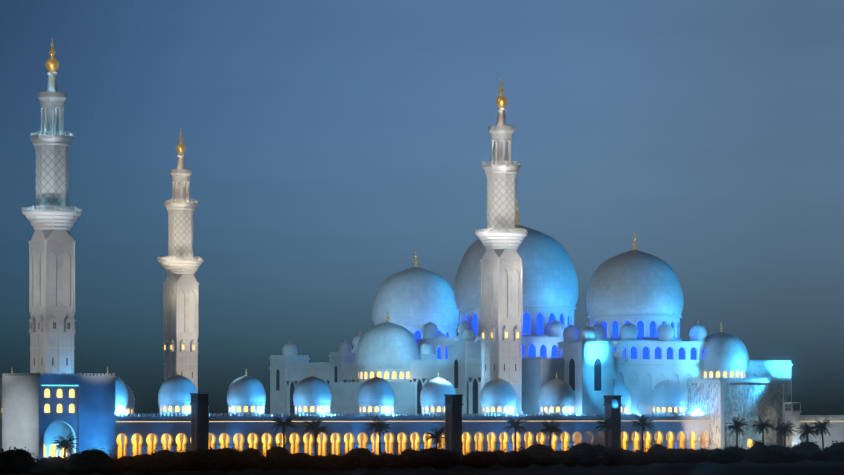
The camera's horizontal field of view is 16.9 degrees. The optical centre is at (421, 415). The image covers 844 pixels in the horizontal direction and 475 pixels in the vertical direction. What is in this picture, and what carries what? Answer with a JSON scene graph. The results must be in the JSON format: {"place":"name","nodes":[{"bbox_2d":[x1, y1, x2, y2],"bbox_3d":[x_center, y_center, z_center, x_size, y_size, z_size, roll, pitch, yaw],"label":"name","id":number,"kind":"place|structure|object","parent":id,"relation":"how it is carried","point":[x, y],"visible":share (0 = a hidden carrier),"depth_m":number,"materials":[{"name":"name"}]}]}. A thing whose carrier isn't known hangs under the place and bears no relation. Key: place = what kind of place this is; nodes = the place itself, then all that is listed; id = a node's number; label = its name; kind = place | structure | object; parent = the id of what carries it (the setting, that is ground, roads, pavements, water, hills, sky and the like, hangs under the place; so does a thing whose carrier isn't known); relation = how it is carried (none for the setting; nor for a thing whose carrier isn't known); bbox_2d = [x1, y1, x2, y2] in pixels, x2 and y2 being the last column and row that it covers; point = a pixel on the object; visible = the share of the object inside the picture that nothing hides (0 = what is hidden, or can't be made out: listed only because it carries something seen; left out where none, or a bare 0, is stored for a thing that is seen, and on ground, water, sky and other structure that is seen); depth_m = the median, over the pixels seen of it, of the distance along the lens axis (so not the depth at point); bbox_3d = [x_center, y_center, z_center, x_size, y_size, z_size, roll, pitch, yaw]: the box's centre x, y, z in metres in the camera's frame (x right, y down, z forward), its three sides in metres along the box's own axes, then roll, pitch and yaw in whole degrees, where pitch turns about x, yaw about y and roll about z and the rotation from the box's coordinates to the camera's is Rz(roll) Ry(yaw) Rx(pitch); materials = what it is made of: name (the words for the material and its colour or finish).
{"place":"outdoors","nodes":[
{"label":"outdoors","id":0,"kind":"place"},
{"bbox_2d":[0,459,843,474],"bbox_3d":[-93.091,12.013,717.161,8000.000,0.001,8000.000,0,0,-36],"label":"ground","id":1,"kind":"structure","parent":0,"point":[801,467],"depth_m":622.53,"materials":[{"name":"black"}]},
{"bbox_2d":[22,39,82,375],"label":"minaret","id":2,"kind":"object","parent":1,"relation":"on","point":[52,217],"visible":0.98,"depth_m":714.18,"materials":[{"name":"stone"}]},
{"bbox_2d":[2,373,115,461],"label":"gatehouse","id":3,"kind":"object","parent":1,"relation":"on","point":[40,411],"depth_m":699.51,"materials":[{"name":"stone"}]},
{"bbox_2d":[0,369,159,452],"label":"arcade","id":4,"kind":"object","parent":1,"relation":"on","point":[130,405],"visible":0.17,"depth_m":916.35,"materials":[{"name":"stone"}]},
{"bbox_2d":[158,130,203,392],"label":"minaret","id":5,"kind":"object","parent":1,"relation":"on","point":[180,264],"visible":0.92,"depth_m":938.73,"materials":[{"name":"stone"}]},
{"bbox_2d":[116,414,710,458],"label":"arcade","id":6,"kind":"object","parent":1,"relation":"on","point":[139,434],"visible":0.67,"depth_m":759.90,"materials":[{"name":"stone"}]},
{"bbox_2d":[104,366,685,415],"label":"small domes","id":7,"kind":"structure","parent":6,"relation":"on","point":[246,394],"depth_m":761.49,"materials":[{"name":"stone"}]},
{"bbox_2d":[0,440,843,474],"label":"hedge shrubs","id":8,"kind":"object","parent":1,"relation":"on","point":[225,459],"visible":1,"depth_m":647.62,"materials":[{"name":"black plant"}]},
{"bbox_2d":[475,77,527,413],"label":"minaret","id":9,"kind":"object","parent":1,"relation":"on","point":[501,238],"visible":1,"depth_m":797.79,"materials":[{"name":"stone"}]},
{"bbox_2d":[269,311,792,445],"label":"prayer hall","id":10,"kind":"structure","parent":1,"relation":"on","point":[587,367],"depth_m":835.26,"materials":[{"name":"stone"}]},
{"bbox_2d":[351,252,458,352],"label":"dome","id":11,"kind":"structure","parent":10,"relation":"on","point":[415,299],"depth_m":926.58,"materials":[{"name":"stone"}]},
{"bbox_2d":[416,197,578,358],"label":"dome","id":12,"kind":"structure","parent":10,"relation":"on","point":[550,289],"depth_m":873.62,"materials":[{"name":"stone"}]},
{"bbox_2d":[557,231,708,362],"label":"dome","id":13,"kind":"structure","parent":10,"relation":"on","point":[634,301],"depth_m":829.82,"materials":[{"name":"stone"}]},
{"bbox_2d":[800,415,843,447],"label":"wall","id":14,"kind":"structure","parent":1,"relation":"on","point":[837,430],"depth_m":852.74,"materials":[{"name":"stone"}]},
{"bbox_2d":[0,0,843,416],"label":"sky","id":15,"kind":"structure","parent":0,"point":[329,144],"materials":[{"name":"blue"}]},
{"label":"forecourt paving","id":16,"kind":"structure","parent":0,"visible":0},
{"bbox_2d":[190,393,209,451],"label":"pylon","id":17,"kind":"object","parent":16,"relation":"on","point":[199,403],"visible":0.73,"depth_m":708.72,"materials":[{"name":"stone"}]},
{"bbox_2d":[51,414,834,458],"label":"palm trees","id":18,"kind":"object","parent":16,"relation":"on","point":[381,426],"visible":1,"depth_m":761.59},
{"bbox_2d":[444,394,462,453],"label":"pylon","id":19,"kind":"object","parent":16,"relation":"on","point":[453,404],"visible":0.73,"depth_m":754.85,"materials":[{"name":"stone"}]},
{"bbox_2d":[603,395,621,447],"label":"pylon","id":20,"kind":"object","parent":16,"relation":"on","point":[612,404],"visible":0.73,"depth_m":787.07,"materials":[{"name":"stone"}]},
{"bbox_2d":[687,377,788,449],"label":"building","id":21,"kind":"structure","parent":16,"relation":"on","point":[720,401],"depth_m":828.19,"materials":[{"name":"stone"}]},
{"bbox_2d":[783,402,800,446],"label":"lit pylon","id":22,"kind":"object","parent":16,"relation":"on","point":[792,410],"visible":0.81,"depth_m":826.75,"materials":[{"name":"stone"}]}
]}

